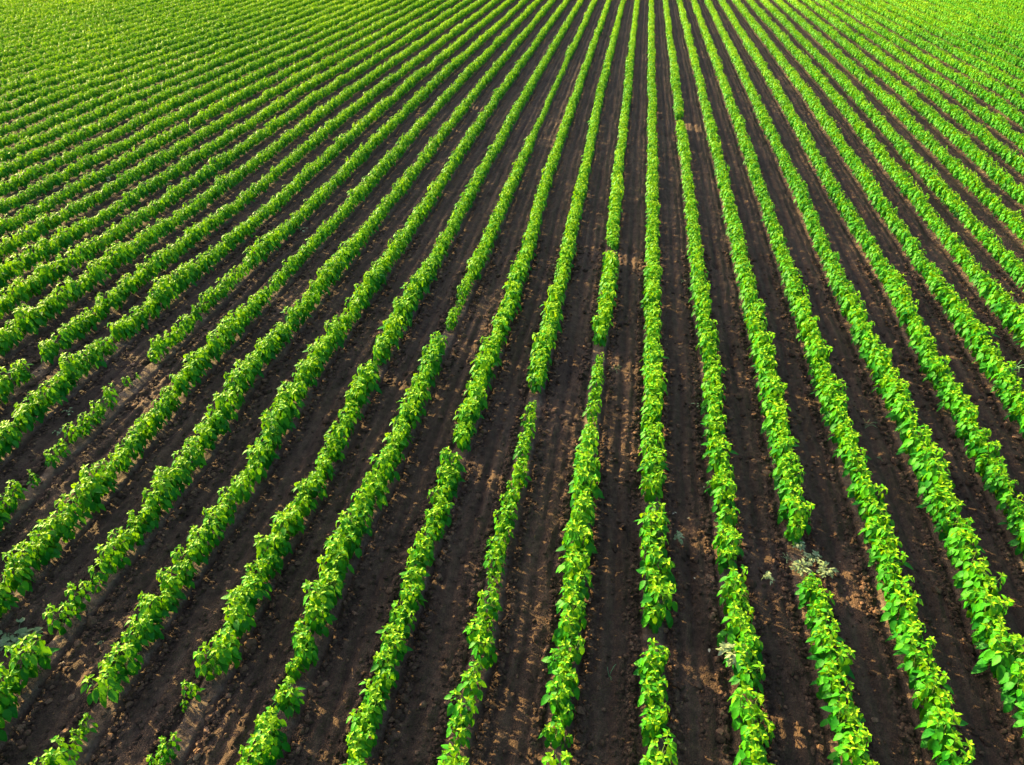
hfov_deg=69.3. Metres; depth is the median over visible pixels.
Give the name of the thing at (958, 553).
pepper plant
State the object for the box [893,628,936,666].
pepper plant
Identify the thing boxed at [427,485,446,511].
pepper plant
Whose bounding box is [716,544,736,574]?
pepper plant
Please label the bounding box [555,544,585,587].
pepper plant
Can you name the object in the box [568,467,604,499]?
pepper plant
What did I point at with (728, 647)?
pale weed
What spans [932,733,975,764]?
pepper plant
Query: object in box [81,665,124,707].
pepper plant
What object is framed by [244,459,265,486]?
pepper plant
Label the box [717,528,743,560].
pepper plant
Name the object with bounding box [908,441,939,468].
pepper plant
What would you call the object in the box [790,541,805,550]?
pale weed
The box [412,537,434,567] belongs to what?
pepper plant
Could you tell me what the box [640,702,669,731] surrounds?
pepper plant
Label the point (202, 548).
pepper plant
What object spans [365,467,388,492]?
pepper plant
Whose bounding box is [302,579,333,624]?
pepper plant
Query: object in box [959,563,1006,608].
pepper plant
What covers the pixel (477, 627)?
pepper plant
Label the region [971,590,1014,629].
pepper plant
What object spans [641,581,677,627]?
pepper plant
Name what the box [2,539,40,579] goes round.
pepper plant
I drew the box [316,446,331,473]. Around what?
pepper plant
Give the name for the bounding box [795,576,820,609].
pepper plant
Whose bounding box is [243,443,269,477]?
pepper plant
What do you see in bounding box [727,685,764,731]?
pepper plant
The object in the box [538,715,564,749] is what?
pepper plant
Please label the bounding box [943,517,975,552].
pepper plant
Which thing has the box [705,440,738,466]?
pepper plant
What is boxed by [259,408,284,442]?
pepper plant
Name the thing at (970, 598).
pepper plant
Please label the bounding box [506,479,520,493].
pepper plant
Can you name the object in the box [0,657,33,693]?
pepper plant
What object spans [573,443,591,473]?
pepper plant
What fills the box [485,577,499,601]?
pepper plant
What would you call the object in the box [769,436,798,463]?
pepper plant
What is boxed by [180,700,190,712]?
pepper plant
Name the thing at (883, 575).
pepper plant
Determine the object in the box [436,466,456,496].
pepper plant
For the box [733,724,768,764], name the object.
pepper plant
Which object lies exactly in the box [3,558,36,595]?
pepper plant
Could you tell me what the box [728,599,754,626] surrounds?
pepper plant
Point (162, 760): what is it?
pepper plant
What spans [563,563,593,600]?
pepper plant
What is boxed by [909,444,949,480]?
pepper plant
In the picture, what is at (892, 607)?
pepper plant
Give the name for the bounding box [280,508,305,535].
pepper plant
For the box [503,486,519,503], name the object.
pepper plant
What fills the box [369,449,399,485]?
pepper plant
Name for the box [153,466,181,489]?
pepper plant
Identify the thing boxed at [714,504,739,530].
pepper plant
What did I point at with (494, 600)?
pepper plant
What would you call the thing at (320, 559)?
pepper plant
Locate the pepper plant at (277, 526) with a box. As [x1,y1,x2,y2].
[270,510,298,541]
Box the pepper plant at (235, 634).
[214,621,239,644]
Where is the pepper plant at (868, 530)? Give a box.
[857,516,883,544]
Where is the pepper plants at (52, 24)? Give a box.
[0,0,1023,764]
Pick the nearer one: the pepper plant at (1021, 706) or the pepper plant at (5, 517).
the pepper plant at (1021, 706)
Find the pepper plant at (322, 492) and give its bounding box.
[307,473,327,500]
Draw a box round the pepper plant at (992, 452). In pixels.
[974,440,1001,466]
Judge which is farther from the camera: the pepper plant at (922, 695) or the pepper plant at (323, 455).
the pepper plant at (323, 455)
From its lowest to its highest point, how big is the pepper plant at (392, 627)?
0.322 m
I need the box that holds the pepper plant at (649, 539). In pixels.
[643,525,668,557]
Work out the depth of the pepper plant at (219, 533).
7.57 m
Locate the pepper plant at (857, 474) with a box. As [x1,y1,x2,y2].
[850,464,872,483]
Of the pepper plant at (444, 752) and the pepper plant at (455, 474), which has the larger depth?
the pepper plant at (455, 474)
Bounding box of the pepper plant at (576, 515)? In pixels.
[564,495,594,538]
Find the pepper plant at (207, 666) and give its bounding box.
[193,642,226,680]
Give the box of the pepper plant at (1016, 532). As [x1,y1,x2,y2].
[1013,524,1023,538]
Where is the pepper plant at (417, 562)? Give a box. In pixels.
[406,547,430,575]
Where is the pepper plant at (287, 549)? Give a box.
[266,530,292,556]
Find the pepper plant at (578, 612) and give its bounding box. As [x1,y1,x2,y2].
[558,592,586,631]
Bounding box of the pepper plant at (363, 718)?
[346,702,379,735]
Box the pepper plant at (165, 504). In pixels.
[142,484,173,514]
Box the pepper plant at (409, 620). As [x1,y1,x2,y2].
[395,609,416,638]
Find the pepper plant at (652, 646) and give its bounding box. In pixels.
[647,638,669,667]
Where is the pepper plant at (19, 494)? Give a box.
[5,480,28,503]
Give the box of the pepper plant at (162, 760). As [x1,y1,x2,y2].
[146,749,170,764]
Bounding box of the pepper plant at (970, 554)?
[955,548,989,572]
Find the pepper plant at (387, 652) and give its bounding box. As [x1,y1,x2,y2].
[370,645,399,679]
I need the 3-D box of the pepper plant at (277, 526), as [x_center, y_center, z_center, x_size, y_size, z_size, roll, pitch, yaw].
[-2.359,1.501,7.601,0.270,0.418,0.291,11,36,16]
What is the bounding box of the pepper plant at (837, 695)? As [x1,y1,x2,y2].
[822,680,854,714]
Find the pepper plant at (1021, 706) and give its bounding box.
[1012,701,1023,728]
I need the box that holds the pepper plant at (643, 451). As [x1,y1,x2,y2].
[638,438,656,462]
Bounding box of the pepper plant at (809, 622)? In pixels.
[805,602,823,630]
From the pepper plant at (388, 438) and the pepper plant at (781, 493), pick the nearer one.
the pepper plant at (781, 493)
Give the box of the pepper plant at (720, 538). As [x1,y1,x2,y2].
[712,522,734,551]
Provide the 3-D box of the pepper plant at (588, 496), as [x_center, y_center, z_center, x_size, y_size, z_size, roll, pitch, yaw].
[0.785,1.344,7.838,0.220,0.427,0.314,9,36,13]
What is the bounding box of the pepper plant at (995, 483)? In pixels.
[983,469,1009,493]
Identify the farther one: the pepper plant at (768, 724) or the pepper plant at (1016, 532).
the pepper plant at (1016, 532)
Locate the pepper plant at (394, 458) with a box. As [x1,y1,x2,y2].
[380,448,396,467]
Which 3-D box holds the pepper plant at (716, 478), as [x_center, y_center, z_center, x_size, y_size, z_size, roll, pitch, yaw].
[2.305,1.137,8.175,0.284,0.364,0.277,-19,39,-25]
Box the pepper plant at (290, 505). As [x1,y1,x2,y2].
[283,501,305,525]
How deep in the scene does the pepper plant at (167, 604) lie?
6.90 m
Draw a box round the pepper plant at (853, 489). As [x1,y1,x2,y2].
[846,474,871,504]
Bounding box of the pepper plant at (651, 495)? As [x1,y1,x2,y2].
[639,473,662,501]
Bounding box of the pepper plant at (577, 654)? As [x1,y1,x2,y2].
[560,630,584,664]
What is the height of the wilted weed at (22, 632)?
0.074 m
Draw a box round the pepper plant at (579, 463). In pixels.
[569,458,593,490]
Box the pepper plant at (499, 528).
[494,520,514,546]
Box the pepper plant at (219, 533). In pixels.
[203,513,224,545]
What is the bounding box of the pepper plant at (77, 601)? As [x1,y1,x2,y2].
[64,579,93,609]
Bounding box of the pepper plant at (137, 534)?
[122,525,144,546]
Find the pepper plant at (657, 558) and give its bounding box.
[639,546,676,585]
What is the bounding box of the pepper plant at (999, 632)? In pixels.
[974,624,1021,663]
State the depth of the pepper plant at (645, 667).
6.22 m
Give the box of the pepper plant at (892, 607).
[880,584,922,633]
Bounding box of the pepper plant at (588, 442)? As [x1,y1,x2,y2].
[575,431,598,460]
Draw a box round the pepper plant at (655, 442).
[645,429,666,453]
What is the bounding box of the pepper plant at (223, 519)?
[202,504,233,530]
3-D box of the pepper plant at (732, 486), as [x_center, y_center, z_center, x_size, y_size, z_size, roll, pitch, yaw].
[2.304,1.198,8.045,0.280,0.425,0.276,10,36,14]
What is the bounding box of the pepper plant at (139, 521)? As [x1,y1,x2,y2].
[126,509,151,542]
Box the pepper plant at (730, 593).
[716,577,749,615]
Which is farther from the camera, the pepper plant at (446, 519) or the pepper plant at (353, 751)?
the pepper plant at (446, 519)
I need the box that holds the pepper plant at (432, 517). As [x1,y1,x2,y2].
[421,506,444,532]
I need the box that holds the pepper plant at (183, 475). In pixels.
[172,457,193,492]
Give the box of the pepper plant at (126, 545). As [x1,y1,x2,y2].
[107,526,134,555]
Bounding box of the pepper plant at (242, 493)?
[231,476,254,503]
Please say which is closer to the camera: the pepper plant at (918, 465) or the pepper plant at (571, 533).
the pepper plant at (571, 533)
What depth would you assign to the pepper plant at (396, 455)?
8.56 m
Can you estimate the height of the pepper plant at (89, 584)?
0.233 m
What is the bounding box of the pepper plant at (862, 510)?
[858,495,878,521]
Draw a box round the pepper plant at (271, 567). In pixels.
[257,553,282,582]
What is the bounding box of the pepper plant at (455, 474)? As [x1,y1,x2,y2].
[442,462,464,492]
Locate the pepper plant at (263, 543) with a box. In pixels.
[253,532,284,567]
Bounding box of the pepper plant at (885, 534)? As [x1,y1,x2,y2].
[868,524,901,562]
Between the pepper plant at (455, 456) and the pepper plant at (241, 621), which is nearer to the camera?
the pepper plant at (241, 621)
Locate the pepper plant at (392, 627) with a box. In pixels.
[376,622,407,654]
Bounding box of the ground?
[0,0,1023,764]
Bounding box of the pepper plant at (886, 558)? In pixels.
[874,548,912,582]
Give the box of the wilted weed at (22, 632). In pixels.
[0,617,42,654]
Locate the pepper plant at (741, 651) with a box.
[722,636,757,674]
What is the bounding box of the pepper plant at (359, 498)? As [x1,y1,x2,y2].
[348,486,375,520]
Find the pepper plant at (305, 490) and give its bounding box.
[293,478,317,504]
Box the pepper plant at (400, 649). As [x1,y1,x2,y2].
[380,632,412,662]
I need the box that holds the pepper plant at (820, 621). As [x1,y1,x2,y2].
[810,608,840,639]
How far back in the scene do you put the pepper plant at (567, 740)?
5.84 m
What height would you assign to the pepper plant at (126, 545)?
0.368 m
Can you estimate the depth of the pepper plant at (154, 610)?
6.74 m
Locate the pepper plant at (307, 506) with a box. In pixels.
[293,492,316,517]
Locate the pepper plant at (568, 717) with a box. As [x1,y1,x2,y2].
[548,690,575,728]
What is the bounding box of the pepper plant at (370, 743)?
[354,723,377,752]
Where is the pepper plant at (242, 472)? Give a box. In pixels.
[231,470,249,487]
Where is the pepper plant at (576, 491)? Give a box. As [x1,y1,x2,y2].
[570,482,593,506]
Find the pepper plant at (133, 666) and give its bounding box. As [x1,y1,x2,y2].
[109,641,143,673]
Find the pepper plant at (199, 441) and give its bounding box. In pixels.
[184,435,205,457]
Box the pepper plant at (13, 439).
[0,423,21,453]
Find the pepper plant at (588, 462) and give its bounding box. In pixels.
[573,446,600,479]
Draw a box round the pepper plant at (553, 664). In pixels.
[541,640,573,683]
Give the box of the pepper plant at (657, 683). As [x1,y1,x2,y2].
[646,667,667,701]
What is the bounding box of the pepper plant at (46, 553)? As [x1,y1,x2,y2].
[28,530,61,570]
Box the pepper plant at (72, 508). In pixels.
[54,493,92,524]
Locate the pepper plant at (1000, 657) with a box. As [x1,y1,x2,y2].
[971,636,1023,680]
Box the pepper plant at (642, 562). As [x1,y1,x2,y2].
[639,541,659,567]
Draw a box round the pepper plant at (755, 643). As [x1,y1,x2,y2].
[737,624,762,662]
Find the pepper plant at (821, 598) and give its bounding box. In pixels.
[805,587,834,619]
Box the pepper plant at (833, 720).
[820,700,865,744]
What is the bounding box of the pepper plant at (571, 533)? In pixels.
[556,519,597,555]
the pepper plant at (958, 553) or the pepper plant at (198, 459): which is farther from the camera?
the pepper plant at (198, 459)
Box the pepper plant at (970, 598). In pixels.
[962,586,993,618]
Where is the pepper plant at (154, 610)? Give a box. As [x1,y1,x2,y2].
[134,591,169,623]
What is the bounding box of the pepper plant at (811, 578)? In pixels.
[804,572,821,590]
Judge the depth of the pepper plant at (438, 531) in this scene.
7.63 m
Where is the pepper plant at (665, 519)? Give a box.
[643,501,669,537]
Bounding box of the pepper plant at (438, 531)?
[426,519,444,541]
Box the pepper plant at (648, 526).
[633,510,669,549]
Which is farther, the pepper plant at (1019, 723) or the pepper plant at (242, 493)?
the pepper plant at (242, 493)
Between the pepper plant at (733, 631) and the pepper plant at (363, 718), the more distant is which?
the pepper plant at (733, 631)
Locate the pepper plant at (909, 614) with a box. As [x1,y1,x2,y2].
[895,605,918,635]
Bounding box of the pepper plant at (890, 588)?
[883,574,913,600]
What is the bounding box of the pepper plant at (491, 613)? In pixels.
[477,590,502,623]
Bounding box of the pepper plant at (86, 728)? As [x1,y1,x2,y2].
[78,713,97,736]
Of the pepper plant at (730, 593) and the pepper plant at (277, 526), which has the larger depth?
the pepper plant at (277, 526)
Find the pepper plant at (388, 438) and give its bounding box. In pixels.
[382,430,406,460]
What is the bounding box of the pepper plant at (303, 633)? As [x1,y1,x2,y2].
[291,618,317,654]
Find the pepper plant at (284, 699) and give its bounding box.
[272,675,305,718]
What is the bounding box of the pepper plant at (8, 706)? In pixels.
[0,673,19,721]
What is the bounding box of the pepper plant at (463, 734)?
[446,715,470,749]
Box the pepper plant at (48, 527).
[32,517,62,550]
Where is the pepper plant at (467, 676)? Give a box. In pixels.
[456,661,486,701]
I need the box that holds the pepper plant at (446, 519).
[433,495,454,526]
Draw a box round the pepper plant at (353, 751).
[346,731,371,764]
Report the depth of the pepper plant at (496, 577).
7.13 m
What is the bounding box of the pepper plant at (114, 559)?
[95,538,130,573]
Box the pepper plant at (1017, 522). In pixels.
[999,506,1023,532]
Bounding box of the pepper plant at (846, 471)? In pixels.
[842,455,867,479]
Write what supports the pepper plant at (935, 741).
on the ground
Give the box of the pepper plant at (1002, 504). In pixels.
[996,488,1023,514]
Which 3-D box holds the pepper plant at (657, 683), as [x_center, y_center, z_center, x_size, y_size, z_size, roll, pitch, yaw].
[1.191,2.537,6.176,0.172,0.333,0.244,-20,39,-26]
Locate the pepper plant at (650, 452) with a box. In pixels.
[638,445,669,470]
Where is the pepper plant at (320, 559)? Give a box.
[317,555,346,589]
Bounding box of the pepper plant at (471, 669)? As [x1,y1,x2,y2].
[468,659,481,678]
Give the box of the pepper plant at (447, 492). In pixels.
[440,480,456,504]
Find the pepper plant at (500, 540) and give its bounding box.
[485,533,506,555]
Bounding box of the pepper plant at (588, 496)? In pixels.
[577,489,596,525]
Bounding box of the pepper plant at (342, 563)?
[324,543,353,579]
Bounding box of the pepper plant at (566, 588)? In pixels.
[555,574,584,613]
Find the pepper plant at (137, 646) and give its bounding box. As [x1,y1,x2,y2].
[120,620,148,651]
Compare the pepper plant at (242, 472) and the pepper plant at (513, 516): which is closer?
the pepper plant at (513, 516)
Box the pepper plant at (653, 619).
[640,603,664,633]
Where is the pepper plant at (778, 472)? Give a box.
[769,450,798,487]
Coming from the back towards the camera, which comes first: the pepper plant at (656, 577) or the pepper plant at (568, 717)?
the pepper plant at (656, 577)
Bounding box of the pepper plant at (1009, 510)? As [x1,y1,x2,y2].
[1004,498,1023,522]
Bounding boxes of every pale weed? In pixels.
[673,530,683,543]
[716,641,747,668]
[761,571,773,584]
[789,558,812,576]
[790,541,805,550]
[801,550,822,566]
[816,561,838,578]
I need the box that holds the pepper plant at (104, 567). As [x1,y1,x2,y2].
[88,557,113,585]
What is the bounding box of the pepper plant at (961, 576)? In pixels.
[952,561,986,589]
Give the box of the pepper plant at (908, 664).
[897,648,938,688]
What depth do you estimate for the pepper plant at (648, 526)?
7.51 m
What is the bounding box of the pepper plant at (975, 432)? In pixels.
[963,424,991,444]
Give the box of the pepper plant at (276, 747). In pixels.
[247,719,290,764]
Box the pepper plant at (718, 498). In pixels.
[711,488,735,516]
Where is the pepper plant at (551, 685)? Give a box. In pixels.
[541,669,574,714]
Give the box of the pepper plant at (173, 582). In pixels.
[156,566,186,599]
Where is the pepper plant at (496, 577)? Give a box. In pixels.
[486,571,502,587]
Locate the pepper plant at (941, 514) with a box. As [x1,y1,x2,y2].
[932,495,965,530]
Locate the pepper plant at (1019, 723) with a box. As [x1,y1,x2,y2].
[1011,711,1023,737]
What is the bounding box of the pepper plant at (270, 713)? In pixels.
[253,706,286,744]
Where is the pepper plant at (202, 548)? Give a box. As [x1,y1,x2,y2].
[186,533,210,565]
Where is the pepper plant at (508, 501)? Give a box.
[499,492,513,514]
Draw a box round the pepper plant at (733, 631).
[716,602,754,646]
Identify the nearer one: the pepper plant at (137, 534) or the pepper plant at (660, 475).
the pepper plant at (137, 534)
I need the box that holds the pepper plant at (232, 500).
[217,486,239,512]
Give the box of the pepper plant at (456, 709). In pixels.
[444,689,478,731]
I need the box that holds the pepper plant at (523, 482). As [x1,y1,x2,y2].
[511,463,531,488]
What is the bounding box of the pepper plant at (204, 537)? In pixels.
[187,525,214,554]
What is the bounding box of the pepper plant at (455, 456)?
[436,446,466,473]
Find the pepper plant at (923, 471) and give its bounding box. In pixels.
[918,461,943,488]
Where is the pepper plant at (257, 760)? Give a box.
[238,743,278,764]
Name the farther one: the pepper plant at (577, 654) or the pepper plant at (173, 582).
the pepper plant at (173, 582)
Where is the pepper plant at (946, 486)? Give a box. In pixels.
[921,479,954,507]
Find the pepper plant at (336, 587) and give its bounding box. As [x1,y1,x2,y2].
[314,567,345,607]
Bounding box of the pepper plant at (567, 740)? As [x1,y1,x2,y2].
[558,728,572,750]
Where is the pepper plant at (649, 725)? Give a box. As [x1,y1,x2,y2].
[639,710,670,748]
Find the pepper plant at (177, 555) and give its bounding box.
[170,544,200,572]
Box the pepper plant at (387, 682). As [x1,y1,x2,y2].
[372,662,396,694]
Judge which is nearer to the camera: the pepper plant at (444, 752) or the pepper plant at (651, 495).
the pepper plant at (444, 752)
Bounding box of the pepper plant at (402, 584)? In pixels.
[399,574,420,601]
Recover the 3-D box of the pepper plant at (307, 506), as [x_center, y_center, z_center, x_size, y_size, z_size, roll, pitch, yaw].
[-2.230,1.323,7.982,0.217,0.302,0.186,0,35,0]
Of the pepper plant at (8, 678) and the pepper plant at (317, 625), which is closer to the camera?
the pepper plant at (8, 678)
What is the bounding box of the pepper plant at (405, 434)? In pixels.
[394,422,414,450]
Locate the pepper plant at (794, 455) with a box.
[773,453,798,474]
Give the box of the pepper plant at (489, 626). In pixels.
[486,619,495,633]
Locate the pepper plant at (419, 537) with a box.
[414,526,436,549]
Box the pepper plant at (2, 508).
[0,505,10,522]
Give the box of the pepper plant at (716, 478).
[704,469,729,498]
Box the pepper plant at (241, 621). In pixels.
[222,594,255,638]
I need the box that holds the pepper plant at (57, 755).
[42,735,78,764]
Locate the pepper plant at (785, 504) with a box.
[777,495,800,523]
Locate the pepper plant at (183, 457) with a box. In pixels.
[171,450,194,475]
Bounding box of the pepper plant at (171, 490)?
[150,471,180,503]
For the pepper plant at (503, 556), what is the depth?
7.34 m
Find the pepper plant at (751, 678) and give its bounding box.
[729,657,765,696]
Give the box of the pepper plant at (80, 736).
[69,728,87,741]
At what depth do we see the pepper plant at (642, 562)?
7.29 m
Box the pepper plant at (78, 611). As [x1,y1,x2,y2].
[63,601,84,619]
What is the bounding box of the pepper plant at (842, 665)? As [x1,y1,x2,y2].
[807,634,855,678]
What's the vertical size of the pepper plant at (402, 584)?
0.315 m
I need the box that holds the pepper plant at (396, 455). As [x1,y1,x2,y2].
[383,442,401,467]
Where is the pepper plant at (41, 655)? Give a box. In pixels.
[4,631,59,681]
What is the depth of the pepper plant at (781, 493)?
8.09 m
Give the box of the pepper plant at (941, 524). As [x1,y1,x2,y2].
[933,511,962,540]
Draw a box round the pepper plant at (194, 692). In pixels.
[181,679,204,701]
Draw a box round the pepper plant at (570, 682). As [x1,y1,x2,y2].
[553,657,579,699]
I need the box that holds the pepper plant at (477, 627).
[463,612,492,656]
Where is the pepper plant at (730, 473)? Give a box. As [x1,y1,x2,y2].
[716,462,734,483]
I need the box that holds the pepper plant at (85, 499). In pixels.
[69,478,105,513]
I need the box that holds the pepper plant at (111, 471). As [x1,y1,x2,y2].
[94,458,117,486]
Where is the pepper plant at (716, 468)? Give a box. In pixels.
[706,451,729,473]
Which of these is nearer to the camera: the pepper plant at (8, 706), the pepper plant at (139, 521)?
the pepper plant at (8, 706)
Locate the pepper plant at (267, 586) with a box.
[244,559,271,591]
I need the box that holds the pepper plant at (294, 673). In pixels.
[285,656,307,684]
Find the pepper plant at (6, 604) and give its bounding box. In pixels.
[0,583,19,617]
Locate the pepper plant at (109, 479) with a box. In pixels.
[97,471,117,493]
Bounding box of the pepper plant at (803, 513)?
[787,499,814,535]
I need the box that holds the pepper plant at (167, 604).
[159,587,178,612]
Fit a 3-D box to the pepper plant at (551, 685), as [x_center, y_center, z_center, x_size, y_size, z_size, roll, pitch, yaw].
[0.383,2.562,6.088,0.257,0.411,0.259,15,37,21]
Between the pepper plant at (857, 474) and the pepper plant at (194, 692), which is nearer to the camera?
the pepper plant at (194, 692)
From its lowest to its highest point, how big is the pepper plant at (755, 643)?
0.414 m
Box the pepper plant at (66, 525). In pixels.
[49,511,81,542]
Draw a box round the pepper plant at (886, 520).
[864,501,894,542]
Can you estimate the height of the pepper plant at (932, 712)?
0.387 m
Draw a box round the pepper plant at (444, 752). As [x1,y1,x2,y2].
[441,744,462,760]
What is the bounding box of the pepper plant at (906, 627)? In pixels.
[885,619,925,650]
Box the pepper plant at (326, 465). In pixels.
[315,458,335,480]
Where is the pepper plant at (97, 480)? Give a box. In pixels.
[79,464,108,503]
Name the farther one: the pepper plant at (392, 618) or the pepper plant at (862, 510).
the pepper plant at (862, 510)
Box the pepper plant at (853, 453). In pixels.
[842,446,871,472]
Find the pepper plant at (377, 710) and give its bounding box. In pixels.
[363,691,386,723]
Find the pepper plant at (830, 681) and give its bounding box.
[809,659,847,702]
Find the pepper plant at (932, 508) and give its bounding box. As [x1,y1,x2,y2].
[916,486,954,515]
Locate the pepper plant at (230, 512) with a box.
[218,496,234,524]
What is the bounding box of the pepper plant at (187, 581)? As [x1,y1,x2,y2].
[172,558,197,588]
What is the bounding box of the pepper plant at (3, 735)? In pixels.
[0,705,6,740]
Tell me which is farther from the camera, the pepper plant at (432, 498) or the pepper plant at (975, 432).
the pepper plant at (975, 432)
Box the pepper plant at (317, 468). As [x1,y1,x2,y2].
[309,466,325,486]
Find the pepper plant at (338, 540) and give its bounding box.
[323,527,347,562]
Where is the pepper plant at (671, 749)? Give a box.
[646,728,677,764]
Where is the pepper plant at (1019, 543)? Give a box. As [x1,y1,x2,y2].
[1008,525,1023,554]
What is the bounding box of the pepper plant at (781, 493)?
[773,476,796,502]
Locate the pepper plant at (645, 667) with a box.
[633,651,665,687]
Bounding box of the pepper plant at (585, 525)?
[573,518,593,549]
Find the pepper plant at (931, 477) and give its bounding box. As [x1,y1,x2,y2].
[917,456,952,497]
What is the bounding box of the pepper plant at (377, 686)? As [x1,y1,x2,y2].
[359,678,389,706]
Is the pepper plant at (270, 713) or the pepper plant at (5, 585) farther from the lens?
the pepper plant at (5, 585)
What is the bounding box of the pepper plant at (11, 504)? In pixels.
[0,492,17,514]
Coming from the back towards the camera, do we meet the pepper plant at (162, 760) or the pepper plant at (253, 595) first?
the pepper plant at (253, 595)
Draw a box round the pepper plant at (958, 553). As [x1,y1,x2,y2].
[944,530,985,569]
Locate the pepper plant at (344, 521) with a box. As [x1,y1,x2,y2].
[334,507,365,546]
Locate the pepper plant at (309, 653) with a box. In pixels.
[294,638,318,670]
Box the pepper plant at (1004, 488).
[995,479,1017,500]
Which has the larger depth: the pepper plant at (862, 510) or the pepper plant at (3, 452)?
the pepper plant at (3, 452)
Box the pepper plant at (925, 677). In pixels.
[910,664,953,705]
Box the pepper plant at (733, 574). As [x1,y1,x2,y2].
[719,564,747,597]
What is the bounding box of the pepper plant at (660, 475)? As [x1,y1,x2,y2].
[647,466,666,490]
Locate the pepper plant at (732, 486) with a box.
[710,473,736,507]
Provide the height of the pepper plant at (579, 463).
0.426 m
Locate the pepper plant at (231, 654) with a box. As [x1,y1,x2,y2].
[207,629,241,674]
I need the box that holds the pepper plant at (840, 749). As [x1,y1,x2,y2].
[827,733,869,764]
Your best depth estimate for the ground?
9.54 m
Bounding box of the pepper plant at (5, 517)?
[0,510,11,530]
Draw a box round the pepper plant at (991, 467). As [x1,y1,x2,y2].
[980,456,1007,484]
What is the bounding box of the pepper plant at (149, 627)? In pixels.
[125,610,164,644]
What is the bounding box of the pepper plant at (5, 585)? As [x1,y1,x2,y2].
[0,572,15,600]
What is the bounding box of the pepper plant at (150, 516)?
[141,497,160,528]
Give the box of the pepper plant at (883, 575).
[875,561,901,592]
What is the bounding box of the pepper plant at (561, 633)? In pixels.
[552,607,580,648]
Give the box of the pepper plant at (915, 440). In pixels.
[896,428,932,457]
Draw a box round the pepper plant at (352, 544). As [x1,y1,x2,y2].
[339,524,361,558]
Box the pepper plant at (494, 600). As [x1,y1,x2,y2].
[487,591,499,612]
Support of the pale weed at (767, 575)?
on the ground
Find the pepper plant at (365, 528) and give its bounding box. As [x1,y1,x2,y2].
[352,502,372,536]
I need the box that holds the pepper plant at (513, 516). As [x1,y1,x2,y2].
[500,502,517,527]
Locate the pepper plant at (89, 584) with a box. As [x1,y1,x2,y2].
[86,575,107,593]
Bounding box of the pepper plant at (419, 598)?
[400,583,427,614]
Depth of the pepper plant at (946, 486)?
7.95 m
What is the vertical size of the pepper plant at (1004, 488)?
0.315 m
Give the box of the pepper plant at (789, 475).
[778,463,805,495]
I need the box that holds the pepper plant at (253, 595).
[221,586,260,614]
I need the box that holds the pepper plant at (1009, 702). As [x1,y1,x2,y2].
[1000,667,1023,712]
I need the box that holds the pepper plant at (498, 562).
[483,548,505,575]
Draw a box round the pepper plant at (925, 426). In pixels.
[906,423,928,446]
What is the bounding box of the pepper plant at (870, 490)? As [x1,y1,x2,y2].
[852,478,887,515]
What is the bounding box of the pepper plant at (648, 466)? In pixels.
[637,454,667,484]
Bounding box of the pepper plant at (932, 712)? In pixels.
[921,697,955,728]
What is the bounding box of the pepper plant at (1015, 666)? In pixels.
[993,655,1023,700]
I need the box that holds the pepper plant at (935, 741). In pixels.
[915,706,967,760]
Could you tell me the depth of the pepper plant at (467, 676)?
6.11 m
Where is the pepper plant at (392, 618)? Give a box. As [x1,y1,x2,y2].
[389,599,411,625]
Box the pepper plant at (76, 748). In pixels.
[58,736,82,760]
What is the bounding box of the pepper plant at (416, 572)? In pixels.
[400,566,429,589]
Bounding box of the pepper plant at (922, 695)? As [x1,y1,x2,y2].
[911,677,952,719]
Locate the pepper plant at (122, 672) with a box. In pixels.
[98,653,135,684]
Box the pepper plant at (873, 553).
[867,537,894,572]
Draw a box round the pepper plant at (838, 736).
[833,713,871,757]
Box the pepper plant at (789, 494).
[781,483,804,501]
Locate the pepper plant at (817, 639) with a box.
[805,624,844,658]
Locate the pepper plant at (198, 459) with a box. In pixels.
[182,439,206,470]
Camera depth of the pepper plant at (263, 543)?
7.29 m
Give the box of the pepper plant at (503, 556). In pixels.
[489,542,505,565]
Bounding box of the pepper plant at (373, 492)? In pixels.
[360,473,387,510]
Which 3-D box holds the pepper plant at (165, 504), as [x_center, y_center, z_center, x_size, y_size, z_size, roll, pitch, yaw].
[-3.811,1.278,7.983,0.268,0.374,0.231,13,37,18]
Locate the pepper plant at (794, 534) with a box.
[783,516,805,545]
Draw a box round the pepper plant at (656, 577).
[636,566,667,606]
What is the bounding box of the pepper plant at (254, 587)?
[237,572,270,616]
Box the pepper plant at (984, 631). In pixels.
[971,610,1006,649]
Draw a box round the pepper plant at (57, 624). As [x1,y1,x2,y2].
[42,602,76,634]
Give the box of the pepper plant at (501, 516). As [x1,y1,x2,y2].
[493,509,510,534]
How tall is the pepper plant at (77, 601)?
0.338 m
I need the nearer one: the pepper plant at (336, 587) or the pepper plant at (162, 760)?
the pepper plant at (162, 760)
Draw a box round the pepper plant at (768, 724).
[740,709,774,749]
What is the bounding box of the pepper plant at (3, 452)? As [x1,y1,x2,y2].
[0,440,6,456]
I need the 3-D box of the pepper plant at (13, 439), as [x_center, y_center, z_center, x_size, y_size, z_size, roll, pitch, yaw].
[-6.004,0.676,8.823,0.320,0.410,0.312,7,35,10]
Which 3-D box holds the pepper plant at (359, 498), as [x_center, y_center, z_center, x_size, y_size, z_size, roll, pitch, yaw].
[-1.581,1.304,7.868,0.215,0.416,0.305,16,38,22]
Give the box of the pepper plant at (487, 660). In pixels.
[469,630,496,669]
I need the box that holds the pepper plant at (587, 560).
[571,547,589,569]
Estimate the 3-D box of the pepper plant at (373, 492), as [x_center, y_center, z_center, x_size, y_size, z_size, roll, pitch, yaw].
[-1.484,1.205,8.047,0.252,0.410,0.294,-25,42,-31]
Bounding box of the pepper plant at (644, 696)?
[637,679,665,713]
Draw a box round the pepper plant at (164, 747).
[158,732,181,760]
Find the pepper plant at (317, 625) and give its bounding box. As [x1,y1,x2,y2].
[303,601,336,636]

